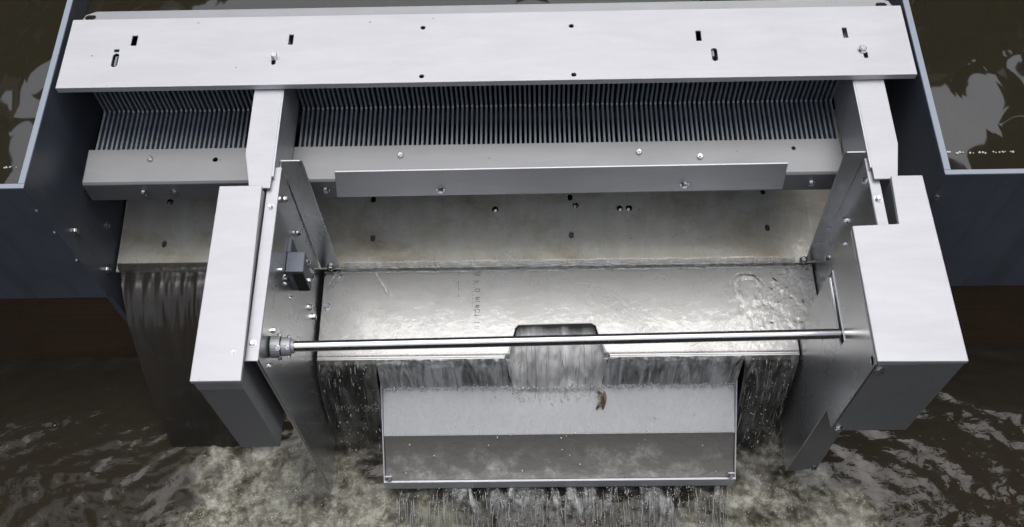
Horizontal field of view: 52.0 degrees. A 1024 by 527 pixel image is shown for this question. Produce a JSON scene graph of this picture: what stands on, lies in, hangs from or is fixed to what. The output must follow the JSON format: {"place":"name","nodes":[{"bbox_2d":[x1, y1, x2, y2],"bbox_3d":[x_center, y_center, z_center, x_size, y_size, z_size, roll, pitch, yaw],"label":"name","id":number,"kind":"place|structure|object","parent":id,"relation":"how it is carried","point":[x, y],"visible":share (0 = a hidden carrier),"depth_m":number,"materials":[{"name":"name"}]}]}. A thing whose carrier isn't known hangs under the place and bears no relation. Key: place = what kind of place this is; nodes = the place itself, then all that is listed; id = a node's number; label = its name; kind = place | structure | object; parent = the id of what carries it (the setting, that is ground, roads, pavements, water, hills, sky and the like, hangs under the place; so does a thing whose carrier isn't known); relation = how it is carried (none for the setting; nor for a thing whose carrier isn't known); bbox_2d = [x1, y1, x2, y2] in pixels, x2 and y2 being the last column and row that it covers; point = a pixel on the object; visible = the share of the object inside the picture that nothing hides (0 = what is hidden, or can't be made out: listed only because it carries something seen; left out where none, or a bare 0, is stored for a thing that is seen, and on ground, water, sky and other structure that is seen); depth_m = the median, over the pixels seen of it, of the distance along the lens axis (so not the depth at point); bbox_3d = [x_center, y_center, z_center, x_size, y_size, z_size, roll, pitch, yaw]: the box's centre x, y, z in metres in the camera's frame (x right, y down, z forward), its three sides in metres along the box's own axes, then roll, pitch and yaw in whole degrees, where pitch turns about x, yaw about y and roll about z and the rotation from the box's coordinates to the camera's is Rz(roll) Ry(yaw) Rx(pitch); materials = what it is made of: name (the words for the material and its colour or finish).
{"place":"outdoors","nodes":[
{"label":"outdoors","id":0,"kind":"place"},
{"bbox_2d":[0,0,66,183],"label":"pond water","id":1,"kind":"structure","parent":0,"point":[29,30],"depth_m":2.14,"materials":[{"name":"black liquid"}]},
{"bbox_2d":[84,74,823,191],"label":"inlet water","id":2,"kind":"structure","parent":0,"point":[508,119],"depth_m":2.24,"materials":[{"name":"black liquid"}]},
{"bbox_2d":[86,0,887,19],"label":"pond water","id":3,"kind":"structure","parent":0,"point":[124,5],"depth_m":2.21,"materials":[{"name":"black liquid"}]},
{"bbox_2d":[0,346,1023,526],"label":"river water","id":4,"kind":"structure","parent":0,"point":[101,452],"depth_m":2.45,"materials":[{"name":"liquid"}]},
{"bbox_2d":[117,262,239,447],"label":"waterfall","id":5,"kind":"structure","parent":4,"relation":"on","point":[162,302],"depth_m":2.33,"materials":[{"name":"liquid"}]},
{"bbox_2d":[319,363,378,457],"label":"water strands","id":6,"kind":"object","parent":4,"relation":"on","point":[344,402],"visible":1,"depth_m":2.27,"materials":[{"name":"grey"}]},
{"bbox_2d":[318,360,381,448],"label":"waterfall","id":7,"kind":"structure","parent":4,"relation":"on","point":[327,371],"depth_m":2.31,"materials":[{"name":"liquid"}]},
{"bbox_2d":[4,151,1013,526],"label":"water drops","id":8,"kind":"object","parent":4,"relation":"on","point":[512,387],"visible":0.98,"depth_m":2.33,"materials":[{"name":"white"}]},
{"bbox_2d":[56,0,967,491],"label":"weir frame","id":9,"kind":"object","parent":4,"relation":"on","point":[268,222],"visible":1,"depth_m":2.09,"materials":[{"name":"metal"}]},
{"bbox_2d":[93,56,299,159],"bbox_3d":[-0.650,-0.310,2.109,0.404,0.160,0.144,-1,61,1],"label":"bar rack","id":10,"kind":"object","parent":9,"relation":"attached to","point":[190,119],"visible":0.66,"depth_m":2.17,"materials":[{"name":"metal"}]},
{"bbox_2d":[269,327,842,368],"bbox_3d":[0.089,0.148,1.884,1.037,0.101,0.080,-1,61,1],"label":"cross tube","id":11,"kind":"object","parent":9,"relation":"attached to","point":[280,346],"visible":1,"depth_m":1.89,"materials":[{"name":"metal"}]},
{"bbox_2d":[380,380,736,488],"bbox_3d":[0.105,0.384,2.353,0.788,0.186,0.184,-1,61,1],"label":"catch tray","id":12,"kind":"object","parent":9,"relation":"attached to","point":[429,412],"visible":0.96,"depth_m":2.34,"materials":[{"name":"metal"}]},
{"bbox_2d":[384,432,733,479],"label":"tray water","id":13,"kind":"structure","parent":12,"relation":"in","point":[545,456],"depth_m":2.35,"materials":[{"name":"grey liquid"}]},
{"bbox_2d":[596,391,605,409],"bbox_3d":[0.198,0.303,2.329,0.023,0.031,0.037,-1,61,1],"label":"dead leaf","id":14,"kind":"object","parent":12,"relation":"on","point":[602,403],"visible":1,"depth_m":2.33,"materials":[{"name":"brown plant"}]},
{"bbox_2d":[317,264,816,359],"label":"running water","id":15,"kind":"structure","parent":9,"relation":"on","point":[750,274],"depth_m":2.27,"materials":[{"name":"liquid"}]},
{"bbox_2d":[340,257,794,271],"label":"running water","id":16,"kind":"structure","parent":9,"relation":"on","point":[574,264],"depth_m":2.31,"materials":[{"name":"liquid"}]},
{"bbox_2d":[297,49,838,149],"bbox_3d":[0.111,-0.321,2.097,1.094,0.160,0.144,-1,61,1],"label":"bar rack","id":17,"kind":"object","parent":9,"relation":"attached to","point":[791,93],"visible":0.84,"depth_m":2.15,"materials":[{"name":"metal"}]},
{"bbox_2d":[320,263,817,335],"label":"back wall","id":18,"kind":"structure","parent":9,"relation":"attached to","point":[576,329],"depth_m":2.63,"materials":[{"name":"grey metal"}]},
{"bbox_2d":[396,489,728,526],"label":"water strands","id":19,"kind":"object","parent":4,"relation":"on","point":[578,514],"visible":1,"depth_m":2.37,"materials":[{"name":"grey"}]},
{"bbox_2d":[452,486,717,525],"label":"waterfall","id":20,"kind":"structure","parent":4,"relation":"on","point":[665,502],"depth_m":2.38,"materials":[{"name":"liquid"}]},
{"bbox_2d":[736,358,792,451],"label":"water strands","id":21,"kind":"object","parent":4,"relation":"on","point":[769,373],"visible":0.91,"depth_m":2.30,"materials":[{"name":"grey"}]},
{"bbox_2d":[736,355,798,443],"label":"waterfall","id":22,"kind":"structure","parent":4,"relation":"on","point":[787,371],"depth_m":2.27,"materials":[{"name":"liquid"}]},
{"bbox_2d":[370,190,769,241],"bbox_3d":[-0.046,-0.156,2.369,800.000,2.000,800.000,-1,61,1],"label":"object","id":23,"kind":"structure","parent":0,"point":[372,238],"depth_m":3.48,"materials":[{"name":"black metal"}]},
{"bbox_2d":[0,298,138,358],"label":"timber sill","id":24,"kind":"structure","parent":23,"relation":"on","point":[63,332],"depth_m":2.49,"materials":[{"name":"brown wood"}]},
{"bbox_2d":[0,0,166,323],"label":"dam wall","id":25,"kind":"structure","parent":24,"relation":"on","point":[60,234],"depth_m":2.15,"materials":[{"name":"blue metal"}]},
{"bbox_2d":[952,294,1023,346],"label":"timber sill","id":26,"kind":"structure","parent":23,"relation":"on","point":[991,320],"depth_m":2.44,"materials":[{"name":"brown wood"}]},
{"bbox_2d":[822,0,1023,294],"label":"dam wall","id":27,"kind":"structure","parent":26,"relation":"on","point":[978,216],"depth_m":2.05,"materials":[{"name":"blue metal"}]},
{"bbox_2d":[909,0,1023,169],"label":"pond water","id":28,"kind":"structure","parent":0,"point":[972,51],"depth_m":2.08,"materials":[{"name":"black liquid"}]},
{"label":"running water","id":29,"kind":"structure","parent":0,"visible":0},
{"bbox_2d":[376,358,510,387],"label":"waterfall","id":30,"kind":"structure","parent":29,"relation":"on","point":[423,373],"depth_m":2.27,"materials":[{"name":"liquid"}]},
{"bbox_2d":[507,329,606,391],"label":"waterfall","id":31,"kind":"structure","parent":29,"relation":"on","point":[555,371],"depth_m":2.29,"materials":[{"name":"liquid"}]},
{"bbox_2d":[521,332,594,397],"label":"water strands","id":32,"kind":"object","parent":29,"relation":"on","point":[561,366],"visible":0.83,"depth_m":2.28,"materials":[{"name":"grey"}]},
{"bbox_2d":[383,358,734,389],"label":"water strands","id":33,"kind":"object","parent":29,"relation":"on","point":[561,368],"visible":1,"depth_m":2.27,"materials":[{"name":"grey"}]},
{"bbox_2d":[603,355,743,384],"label":"waterfall","id":34,"kind":"structure","parent":29,"relation":"on","point":[717,373],"depth_m":2.27,"materials":[{"name":"liquid"}]}
]}

